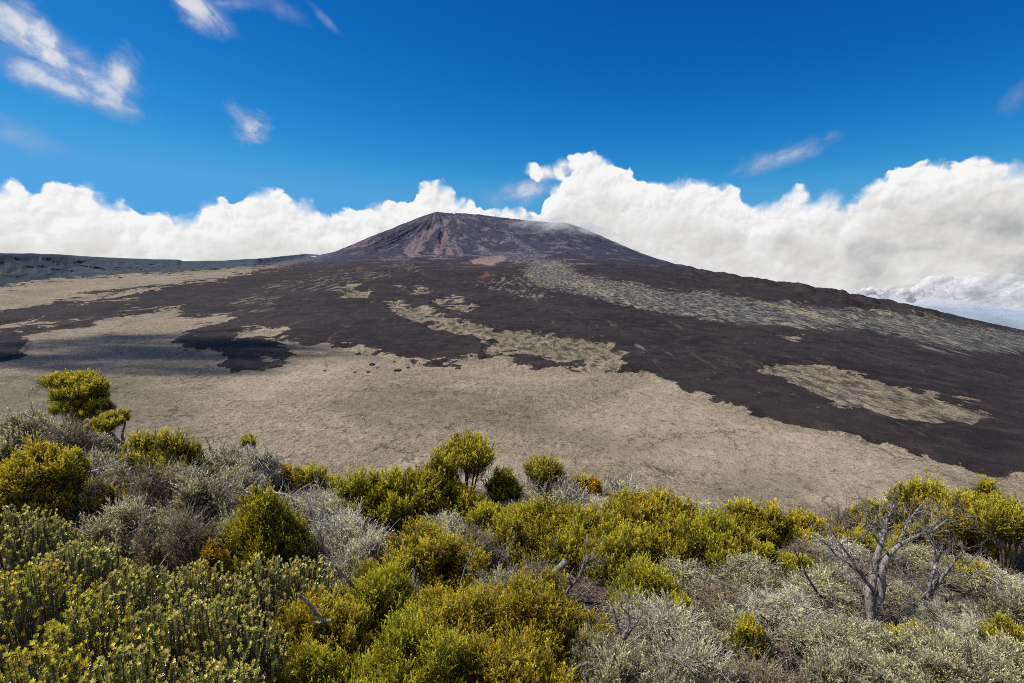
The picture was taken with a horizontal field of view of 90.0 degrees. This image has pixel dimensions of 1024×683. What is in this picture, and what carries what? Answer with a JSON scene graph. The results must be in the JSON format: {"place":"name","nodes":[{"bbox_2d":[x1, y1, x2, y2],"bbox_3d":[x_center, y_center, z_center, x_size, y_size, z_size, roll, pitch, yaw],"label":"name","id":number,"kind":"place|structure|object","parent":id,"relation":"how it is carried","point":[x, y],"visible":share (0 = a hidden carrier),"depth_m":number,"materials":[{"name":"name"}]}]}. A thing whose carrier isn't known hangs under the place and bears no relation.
{"place":"outdoors","nodes":[
{"label":"outdoors","id":0,"kind":"place"},
{"bbox_2d":[0,253,317,284],"bbox_3d":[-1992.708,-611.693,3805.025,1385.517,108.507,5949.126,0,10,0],"label":"caldera wall","id":1,"kind":"structure","parent":0,"point":[17,267],"depth_m":1935.15,"materials":[{"name":"grey stone"}]},
{"bbox_2d":[0,255,1023,517],"bbox_3d":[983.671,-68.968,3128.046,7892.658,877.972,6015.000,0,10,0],"label":"lava plain","id":2,"kind":"structure","parent":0,"point":[754,389],"depth_m":468.28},
{"bbox_2d":[0,468,1023,682],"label":"hillside","id":3,"kind":"structure","parent":0,"point":[599,589],"depth_m":5.26,"materials":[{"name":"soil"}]},
{"bbox_2d":[0,393,89,464],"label":"silver shrub","id":4,"kind":"object","parent":3,"relation":"on","point":[11,424],"visible":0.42,"depth_m":11.58,"materials":[{"name":"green plant"}]},
{"bbox_2d":[0,503,95,658],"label":"spike shrub","id":5,"kind":"object","parent":3,"relation":"on","point":[33,544],"visible":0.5,"depth_m":4.27,"materials":[{"name":"green plant"}]},
{"bbox_2d":[0,555,112,682],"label":"spike shrub","id":6,"kind":"object","parent":3,"relation":"on","point":[11,612],"visible":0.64,"depth_m":3.24,"materials":[{"name":"green plant"}]},
{"bbox_2d":[0,641,123,682],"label":"spike shrub","id":7,"kind":"object","parent":3,"relation":"on","point":[24,675],"visible":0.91,"depth_m":2.48,"materials":[{"name":"green plant"}]},
{"bbox_2d":[0,429,131,551],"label":"heath shrub","id":8,"kind":"object","parent":3,"relation":"on","point":[38,474],"visible":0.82,"depth_m":6.67,"materials":[{"name":"green plant"}]},
{"bbox_2d":[12,408,119,459],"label":"silver shrub","id":9,"kind":"object","parent":3,"relation":"on","point":[71,436],"visible":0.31,"depth_m":10.73,"materials":[{"name":"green plant"}]},
{"bbox_2d":[2,536,141,652],"bbox_3d":[-3.319,1.978,3.890,0.903,1.027,0.868,0,10,0],"label":"spike shrub","id":10,"kind":"object","parent":3,"relation":"on","point":[97,573],"visible":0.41,"depth_m":3.89,"materials":[{"name":"green plant"}]},
{"bbox_2d":[28,368,117,431],"bbox_3d":[-10.799,1.894,12.830,1.886,2.386,1.396,5,11,25],"label":"umbrella tree","id":11,"kind":"object","parent":3,"relation":"on","point":[87,392],"visible":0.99,"depth_m":12.55,"materials":[{"name":"green plant"}]},
{"bbox_2d":[4,583,167,682],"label":"spike shrub","id":12,"kind":"object","parent":3,"relation":"on","point":[57,636],"visible":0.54,"depth_m":2.85,"materials":[{"name":"green plant"}]},
{"bbox_2d":[55,450,148,533],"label":"silver shrub","id":13,"kind":"object","parent":3,"relation":"on","point":[121,477],"visible":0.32,"depth_m":7.15,"materials":[{"name":"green plant"}]},
{"bbox_2d":[80,406,133,452],"bbox_3d":[-9.546,2.125,12.023,1.244,1.163,0.825,0,10,0],"label":"umbrella tree","id":14,"kind":"object","parent":3,"relation":"on","point":[111,420],"visible":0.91,"depth_m":11.88,"materials":[{"name":"green plant"}]},
{"bbox_2d":[70,480,188,577],"bbox_3d":[-4.373,2.190,5.741,1.306,1.102,1.111,0,10,0],"label":"silver shrub","id":15,"kind":"object","parent":3,"relation":"on","point":[118,527],"visible":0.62,"depth_m":5.64,"materials":[{"name":"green plant"}]},
{"bbox_2d":[73,562,192,682],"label":"spike shrub","id":16,"kind":"object","parent":3,"relation":"on","point":[132,596],"visible":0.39,"depth_m":3.57,"materials":[{"name":"green plant"}]},
{"bbox_2d":[107,426,164,479],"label":"heath shrub","id":17,"kind":"object","parent":3,"relation":"on","point":[143,442],"visible":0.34,"depth_m":9.08,"materials":[{"name":"green plant"}]},
{"bbox_2d":[79,642,195,682],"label":"spike shrub","id":18,"kind":"object","parent":3,"relation":"on","point":[140,679],"visible":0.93,"depth_m":2.53,"materials":[{"name":"green plant"}]},
{"bbox_2d":[108,434,207,519],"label":"silver shrub","id":19,"kind":"object","parent":3,"relation":"on","point":[152,478],"visible":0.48,"depth_m":6.99,"materials":[{"name":"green plant"}]},
{"bbox_2d":[100,587,244,682],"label":"spike shrub","id":20,"kind":"object","parent":3,"relation":"on","point":[189,629],"visible":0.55,"depth_m":2.90,"materials":[{"name":"green plant"}]},
{"bbox_2d":[135,424,210,477],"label":"heath shrub","id":21,"kind":"object","parent":3,"relation":"on","point":[177,447],"visible":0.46,"depth_m":8.76,"materials":[{"name":"green plant"}]},
{"bbox_2d":[119,496,230,592],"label":"silver shrub","id":22,"kind":"object","parent":3,"relation":"on","point":[186,541],"visible":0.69,"depth_m":5.33,"materials":[{"name":"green plant"}]},
{"bbox_2d":[130,558,252,668],"bbox_3d":[-2.293,2.036,3.708,0.740,0.912,0.762,7,12,33],"label":"spike shrub","id":23,"kind":"object","parent":3,"relation":"on","point":[194,580],"visible":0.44,"depth_m":3.69,"materials":[{"name":"green plant"}]},
{"bbox_2d":[148,449,242,534],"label":"silver shrub","id":24,"kind":"object","parent":3,"relation":"on","point":[202,493],"visible":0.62,"depth_m":6.76,"materials":[{"name":"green plant"}]},
{"bbox_2d":[187,538,237,593],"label":"heath shrub","id":25,"kind":"object","parent":3,"relation":"on","point":[211,554],"visible":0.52,"depth_m":4.81,"materials":[{"name":"orange plant"}]},
{"bbox_2d":[179,647,263,682],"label":"spike shrub","id":26,"kind":"object","parent":3,"relation":"on","point":[235,673],"visible":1,"depth_m":2.58,"materials":[{"name":"green plant"}]},
{"bbox_2d":[175,594,295,682],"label":"spike shrub","id":27,"kind":"object","parent":3,"relation":"on","point":[251,644],"visible":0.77,"depth_m":2.96,"materials":[{"name":"green plant"}]},
{"bbox_2d":[212,460,267,507],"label":"silver shrub","id":28,"kind":"object","parent":3,"relation":"on","point":[247,483],"visible":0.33,"depth_m":8.70,"materials":[{"name":"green plant"}]},
{"bbox_2d":[209,551,309,666],"bbox_3d":[-1.858,2.010,3.820,0.762,0.892,0.693,0,10,0],"label":"spike shrub","id":29,"kind":"object","parent":3,"relation":"on","point":[262,595],"visible":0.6,"depth_m":3.79,"materials":[{"name":"green plant"}]},
{"bbox_2d":[225,433,295,494],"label":"silver shrub","id":30,"kind":"object","parent":3,"relation":"on","point":[267,464],"visible":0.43,"depth_m":9.61,"materials":[{"name":"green plant"}]},
{"bbox_2d":[215,474,325,580],"bbox_3d":[-2.680,2.050,5.605,1.136,1.376,1.039,10,14,44],"label":"heath shrub","id":31,"kind":"object","parent":3,"relation":"on","point":[268,526],"visible":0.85,"depth_m":5.39,"materials":[{"name":"green plant"}]},
{"bbox_2d":[258,627,348,682],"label":"heath shrub","id":32,"kind":"object","parent":3,"relation":"on","point":[317,665],"visible":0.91,"depth_m":3.08,"materials":[{"name":"green plant"}]},
{"bbox_2d":[266,554,347,626],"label":"spike shrub","id":33,"kind":"object","parent":3,"relation":"on","point":[319,576],"visible":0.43,"depth_m":4.01,"materials":[{"name":"green plant"}]},
{"bbox_2d":[288,459,330,493],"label":"heath shrub","id":34,"kind":"object","parent":3,"relation":"on","point":[307,473],"visible":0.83,"depth_m":8.45,"materials":[{"name":"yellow plant"}]},
{"bbox_2d":[262,581,375,670],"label":"heath shrub","id":35,"kind":"object","parent":3,"relation":"on","point":[345,628],"visible":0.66,"depth_m":3.55,"materials":[{"name":"green plant"}]},
{"bbox_2d":[284,469,366,537],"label":"silver shrub","id":36,"kind":"object","parent":3,"relation":"on","point":[323,498],"visible":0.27,"depth_m":7.36,"materials":[{"name":"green plant"}]},
{"bbox_2d":[300,486,385,576],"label":"silver shrub","id":37,"kind":"object","parent":3,"relation":"on","point":[343,532],"visible":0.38,"depth_m":5.95,"materials":[{"name":"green plant"}]},
{"bbox_2d":[311,517,400,588],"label":"silver shrub","id":38,"kind":"object","parent":3,"relation":"on","point":[368,543],"visible":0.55,"depth_m":5.27,"materials":[{"name":"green plant"}]},
{"bbox_2d":[332,463,385,525],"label":"heath shrub","id":39,"kind":"object","parent":3,"relation":"on","point":[358,486],"visible":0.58,"depth_m":7.37,"materials":[{"name":"green plant"}]},
{"bbox_2d":[316,550,421,648],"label":"heath shrub","id":40,"kind":"object","parent":3,"relation":"on","point":[377,592],"visible":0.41,"depth_m":4.12,"materials":[{"name":"green plant"}]},
{"bbox_2d":[361,463,419,533],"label":"heath shrub","id":41,"kind":"object","parent":3,"relation":"on","point":[397,502],"visible":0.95,"depth_m":7.25,"materials":[{"name":"green plant"}]},
{"bbox_2d":[318,593,483,682],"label":"heath shrub","id":42,"kind":"object","parent":3,"relation":"on","point":[414,653],"visible":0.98,"depth_m":3.11,"materials":[{"name":"green plant"}]},
{"bbox_2d":[374,510,492,599],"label":"heath shrub","id":43,"kind":"object","parent":3,"relation":"on","point":[432,550],"visible":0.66,"depth_m":5.17,"materials":[{"name":"green plant"}]},
{"bbox_2d":[402,443,467,519],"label":"heath shrub","id":44,"kind":"object","parent":3,"relation":"on","point":[429,486],"visible":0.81,"depth_m":7.33,"materials":[{"name":"green plant"}]},
{"bbox_2d":[376,576,529,674],"bbox_3d":[-0.448,2.193,3.786,1.211,0.978,1.132,0,10,0],"label":"heath shrub","id":45,"kind":"object","parent":3,"relation":"on","point":[470,611],"visible":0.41,"depth_m":3.66,"materials":[{"name":"green plant"}]},
{"bbox_2d":[432,476,486,525],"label":"heath shrub","id":46,"kind":"object","parent":3,"relation":"on","point":[463,503],"visible":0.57,"depth_m":7.31,"materials":[{"name":"green plant"}]},
{"bbox_2d":[431,424,496,491],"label":"heath shrub","id":47,"kind":"object","parent":3,"relation":"on","point":[468,454],"visible":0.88,"depth_m":7.88,"materials":[{"name":"green plant"}]},
{"bbox_2d":[453,518,511,575],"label":"silver shrub","id":48,"kind":"object","parent":3,"relation":"on","point":[475,531],"visible":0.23,"depth_m":5.89,"materials":[{"name":"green plant"}]},
{"bbox_2d":[465,498,501,536],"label":"heath shrub","id":49,"kind":"object","parent":3,"relation":"on","point":[484,510],"visible":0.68,"depth_m":6.67,"materials":[{"name":"green plant"}]},
{"bbox_2d":[482,465,525,505],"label":"heath shrub","id":50,"kind":"object","parent":3,"relation":"on","point":[503,485],"visible":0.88,"depth_m":8.15,"materials":[{"name":"green plant"}]},
{"bbox_2d":[448,620,582,682],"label":"heath shrub","id":51,"kind":"object","parent":3,"relation":"on","point":[489,663],"visible":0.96,"depth_m":3.19,"materials":[{"name":"plant"}]},
{"bbox_2d":[481,490,587,574],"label":"heath shrub","id":52,"kind":"object","parent":3,"relation":"on","point":[521,520],"visible":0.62,"depth_m":6.17,"materials":[{"name":"green plant"}]},
{"bbox_2d":[521,451,569,495],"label":"heath shrub","id":53,"kind":"object","parent":3,"relation":"on","point":[544,467],"visible":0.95,"depth_m":8.62,"materials":[{"name":"green plant"}]},
{"bbox_2d":[485,564,618,682],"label":"heath shrub","id":54,"kind":"object","parent":3,"relation":"on","point":[543,616],"visible":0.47,"depth_m":3.83,"materials":[{"name":"green plant"}]},
{"bbox_2d":[519,455,594,508],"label":"silver shrub","id":55,"kind":"object","parent":3,"relation":"on","point":[560,493],"visible":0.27,"depth_m":8.42,"materials":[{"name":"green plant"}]},
{"bbox_2d":[534,499,615,576],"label":"heath shrub","id":56,"kind":"object","parent":3,"relation":"on","point":[566,546],"visible":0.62,"depth_m":5.88,"materials":[{"name":"green plant"}]},
{"bbox_2d":[557,611,618,682],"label":"silver shrub","id":57,"kind":"object","parent":3,"relation":"on","point":[581,646],"visible":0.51,"depth_m":3.65,"materials":[{"name":"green plant"}]},
{"bbox_2d":[580,619,665,682],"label":"silver shrub","id":58,"kind":"object","parent":3,"relation":"on","point":[616,665],"visible":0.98,"depth_m":3.31,"materials":[{"name":"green plant"}]},
{"bbox_2d":[595,578,662,650],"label":"silver shrub","id":59,"kind":"object","parent":3,"relation":"on","point":[623,617],"visible":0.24,"depth_m":4.43,"materials":[{"name":"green plant"}]},
{"bbox_2d":[575,514,686,585],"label":"heath shrub","id":60,"kind":"object","parent":3,"relation":"on","point":[626,543],"visible":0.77,"depth_m":5.57,"materials":[{"name":"green plant"}]},
{"bbox_2d":[568,485,703,569],"bbox_3d":[1.475,2.331,6.357,1.826,0.978,1.701,0,10,0],"label":"heath shrub","id":61,"kind":"object","parent":3,"relation":"on","point":[628,506],"visible":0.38,"depth_m":6.23,"materials":[{"name":"green plant"}]},
{"bbox_2d":[603,548,682,620],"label":"heath shrub","id":62,"kind":"object","parent":3,"relation":"on","point":[649,579],"visible":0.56,"depth_m":4.62,"materials":[{"name":"green plant"}]},
{"bbox_2d":[636,484,701,521],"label":"heath shrub","id":63,"kind":"object","parent":3,"relation":"on","point":[688,509],"visible":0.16,"depth_m":6.88,"materials":[{"name":"green plant"}]},
{"bbox_2d":[614,585,727,677],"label":"silver shrub","id":64,"kind":"object","parent":3,"relation":"on","point":[663,615],"visible":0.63,"depth_m":3.91,"materials":[{"name":"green plant"}]},
{"bbox_2d":[647,551,724,616],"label":"silver shrub","id":65,"kind":"object","parent":3,"relation":"on","point":[686,583],"visible":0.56,"depth_m":4.96,"materials":[{"name":"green plant"}]},
{"bbox_2d":[641,619,754,682],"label":"silver shrub","id":66,"kind":"object","parent":3,"relation":"on","point":[688,662],"visible":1,"depth_m":3.29,"materials":[{"name":"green plant"}]},
{"bbox_2d":[670,505,749,573],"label":"heath shrub","id":67,"kind":"object","parent":3,"relation":"on","point":[701,534],"visible":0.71,"depth_m":5.82,"materials":[{"name":"green plant"}]},
{"bbox_2d":[685,576,750,622],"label":"silver shrub","id":68,"kind":"object","parent":3,"relation":"on","point":[725,591],"visible":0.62,"depth_m":4.70,"materials":[{"name":"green plant"}]},
{"bbox_2d":[685,551,793,598],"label":"silver shrub","id":69,"kind":"object","parent":3,"relation":"on","point":[761,571],"visible":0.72,"depth_m":5.18,"materials":[{"name":"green plant"}]},
{"bbox_2d":[707,524,773,571],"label":"heath shrub","id":70,"kind":"object","parent":3,"relation":"on","point":[750,544],"visible":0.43,"depth_m":5.65,"materials":[{"name":"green plant"}]},
{"bbox_2d":[713,496,771,543],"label":"heath shrub","id":71,"kind":"object","parent":3,"relation":"on","point":[744,508],"visible":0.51,"depth_m":6.66,"materials":[{"name":"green plant"}]},
{"bbox_2d":[693,592,792,674],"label":"silver shrub","id":72,"kind":"object","parent":3,"relation":"on","point":[727,625],"visible":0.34,"depth_m":3.84,"materials":[{"name":"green plant"}]},
{"bbox_2d":[724,611,769,665],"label":"heath shrub","id":73,"kind":"object","parent":3,"relation":"on","point":[747,629],"visible":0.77,"depth_m":3.70,"materials":[{"name":"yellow plant"}]},
{"bbox_2d":[726,641,818,682],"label":"silver shrub","id":74,"kind":"object","parent":3,"relation":"on","point":[765,674],"visible":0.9,"depth_m":3.31,"materials":[{"name":"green plant"}]},
{"bbox_2d":[749,497,795,550],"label":"heath shrub","id":75,"kind":"object","parent":3,"relation":"on","point":[774,517],"visible":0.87,"depth_m":6.50,"materials":[{"name":"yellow plant"}]},
{"bbox_2d":[731,579,827,640],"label":"silver shrub","id":76,"kind":"object","parent":3,"relation":"on","point":[763,604],"visible":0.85,"depth_m":4.34,"materials":[{"name":"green plant"}]},
{"bbox_2d":[784,502,832,538],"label":"heath shrub","id":77,"kind":"object","parent":3,"relation":"on","point":[801,520],"visible":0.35,"depth_m":6.64,"materials":[{"name":"plant"}]},
{"bbox_2d":[772,565,863,614],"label":"silver shrub","id":78,"kind":"object","parent":3,"relation":"on","point":[827,590],"visible":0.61,"depth_m":4.86,"materials":[{"name":"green plant"}]},
{"bbox_2d":[776,607,871,666],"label":"silver shrub","id":79,"kind":"object","parent":3,"relation":"on","point":[802,636],"visible":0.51,"depth_m":3.86,"materials":[{"name":"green plant"}]},
{"bbox_2d":[790,558,861,597],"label":"silver shrub","id":80,"kind":"object","parent":3,"relation":"on","point":[831,574],"visible":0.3,"depth_m":5.07,"materials":[{"name":"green plant"}]},
{"bbox_2d":[794,531,872,566],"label":"silver shrub","id":81,"kind":"object","parent":3,"relation":"on","point":[858,551],"visible":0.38,"depth_m":6.10,"materials":[{"name":"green plant"}]},
{"bbox_2d":[776,624,903,682],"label":"silver shrub","id":82,"kind":"object","parent":3,"relation":"on","point":[834,667],"visible":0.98,"depth_m":3.27,"materials":[{"name":"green plant"}]},
{"bbox_2d":[821,606,895,657],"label":"silver shrub","id":83,"kind":"object","parent":3,"relation":"on","point":[852,625],"visible":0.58,"depth_m":3.95,"materials":[{"name":"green plant"}]},
{"bbox_2d":[794,479,986,620],"bbox_3d":[3.186,1.900,4.481,1.745,1.424,0.968,0,10,0],"label":"dead tree","id":84,"kind":"object","parent":3,"relation":"on","point":[873,602],"visible":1,"depth_m":4.43,"materials":[{"name":"grey wood"}]},
{"bbox_2d":[853,569,927,610],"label":"silver shrub","id":85,"kind":"object","parent":3,"relation":"on","point":[894,588],"visible":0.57,"depth_m":4.82,"materials":[{"name":"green plant"}]},
{"bbox_2d":[859,642,926,682],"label":"silver shrub","id":86,"kind":"object","parent":3,"relation":"on","point":[886,663],"visible":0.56,"depth_m":3.48,"materials":[{"name":"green plant"}]},
{"bbox_2d":[872,540,955,574],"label":"silver shrub","id":87,"kind":"object","parent":3,"relation":"on","point":[918,553],"visible":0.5,"depth_m":5.85,"materials":[{"name":"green plant"}]},
{"bbox_2d":[876,467,960,531],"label":"heath shrub","id":88,"kind":"object","parent":3,"relation":"on","point":[921,491],"visible":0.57,"depth_m":6.53,"materials":[{"name":"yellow plant"}]},
{"bbox_2d":[866,608,972,665],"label":"silver shrub","id":89,"kind":"object","parent":3,"relation":"on","point":[908,640],"visible":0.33,"depth_m":3.81,"materials":[{"name":"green plant"}]},
{"bbox_2d":[889,498,961,557],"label":"heath shrub","id":90,"kind":"object","parent":3,"relation":"on","point":[907,535],"visible":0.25,"depth_m":6.35,"materials":[{"name":"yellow plant"}]},
{"bbox_2d":[888,591,968,630],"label":"silver shrub","id":91,"kind":"object","parent":3,"relation":"on","point":[916,612],"visible":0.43,"depth_m":4.39,"materials":[{"name":"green plant"}]},
{"bbox_2d":[895,640,975,682],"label":"silver shrub","id":92,"kind":"object","parent":3,"relation":"on","point":[934,665],"visible":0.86,"depth_m":3.31,"materials":[{"name":"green plant"}]},
{"bbox_2d":[884,494,997,607],"bbox_3d":[4.130,2.059,4.806,0.932,1.091,0.883,-4,11,-21],"label":"dead shrub","id":93,"kind":"object","parent":3,"relation":"on","point":[930,591],"visible":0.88,"depth_m":4.83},
{"bbox_2d":[911,555,993,597],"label":"silver shrub","id":94,"kind":"object","parent":3,"relation":"on","point":[964,583],"visible":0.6,"depth_m":5.41,"materials":[{"name":"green plant"}]},
{"bbox_2d":[913,597,1012,648],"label":"silver shrub","id":95,"kind":"object","parent":3,"relation":"on","point":[970,627],"visible":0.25,"depth_m":4.14,"materials":[{"name":"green plant"}]},
{"bbox_2d":[905,615,1023,682],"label":"silver shrub","id":96,"kind":"object","parent":3,"relation":"on","point":[980,672],"visible":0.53,"depth_m":3.27,"materials":[{"name":"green plant"}]},
{"bbox_2d":[922,486,1013,559],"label":"heath shrub","id":97,"kind":"object","parent":3,"relation":"on","point":[969,499],"visible":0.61,"depth_m":5.99,"materials":[{"name":"green plant"}]},
{"bbox_2d":[934,547,1023,595],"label":"silver shrub","id":98,"kind":"object","parent":3,"relation":"on","point":[1014,579],"visible":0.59,"depth_m":5.37,"materials":[{"name":"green plant"}]},
{"bbox_2d":[947,619,1023,682],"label":"silver shrub","id":99,"kind":"object","parent":3,"relation":"on","point":[1018,659],"visible":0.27,"depth_m":3.38,"materials":[{"name":"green plant"}]},
{"bbox_2d":[961,570,1023,630],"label":"silver shrub","id":100,"kind":"object","parent":3,"relation":"on","point":[1010,602],"visible":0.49,"depth_m":4.51,"materials":[{"name":"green plant"}]},
{"bbox_2d":[966,487,1023,576],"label":"heath shrub","id":101,"kind":"object","parent":3,"relation":"on","point":[1001,517],"visible":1,"depth_m":5.41,"materials":[{"name":"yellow plant"}]},
{"bbox_2d":[976,611,1023,655],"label":"heath shrub","id":102,"kind":"object","parent":3,"relation":"on","point":[1012,630],"visible":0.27,"depth_m":3.94,"materials":[{"name":"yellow plant"}]},
{"bbox_2d":[0,0,1023,309],"label":"sky","id":103,"kind":"structure","parent":0,"point":[851,146],"materials":[{"name":"blue"}]},
{"bbox_2d":[318,212,722,279],"bbox_3d":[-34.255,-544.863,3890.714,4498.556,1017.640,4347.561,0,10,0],"label":"volcano","id":104,"kind":"structure","parent":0,"point":[448,239],"depth_m":3681.96},
{"bbox_2d":[910,304,1023,329],"bbox_3d":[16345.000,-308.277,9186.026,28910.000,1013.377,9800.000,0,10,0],"label":"sea","id":105,"kind":"structure","parent":0,"point":[1010,318],"depth_m":8351.92,"materials":[{"name":"blue liquid"}]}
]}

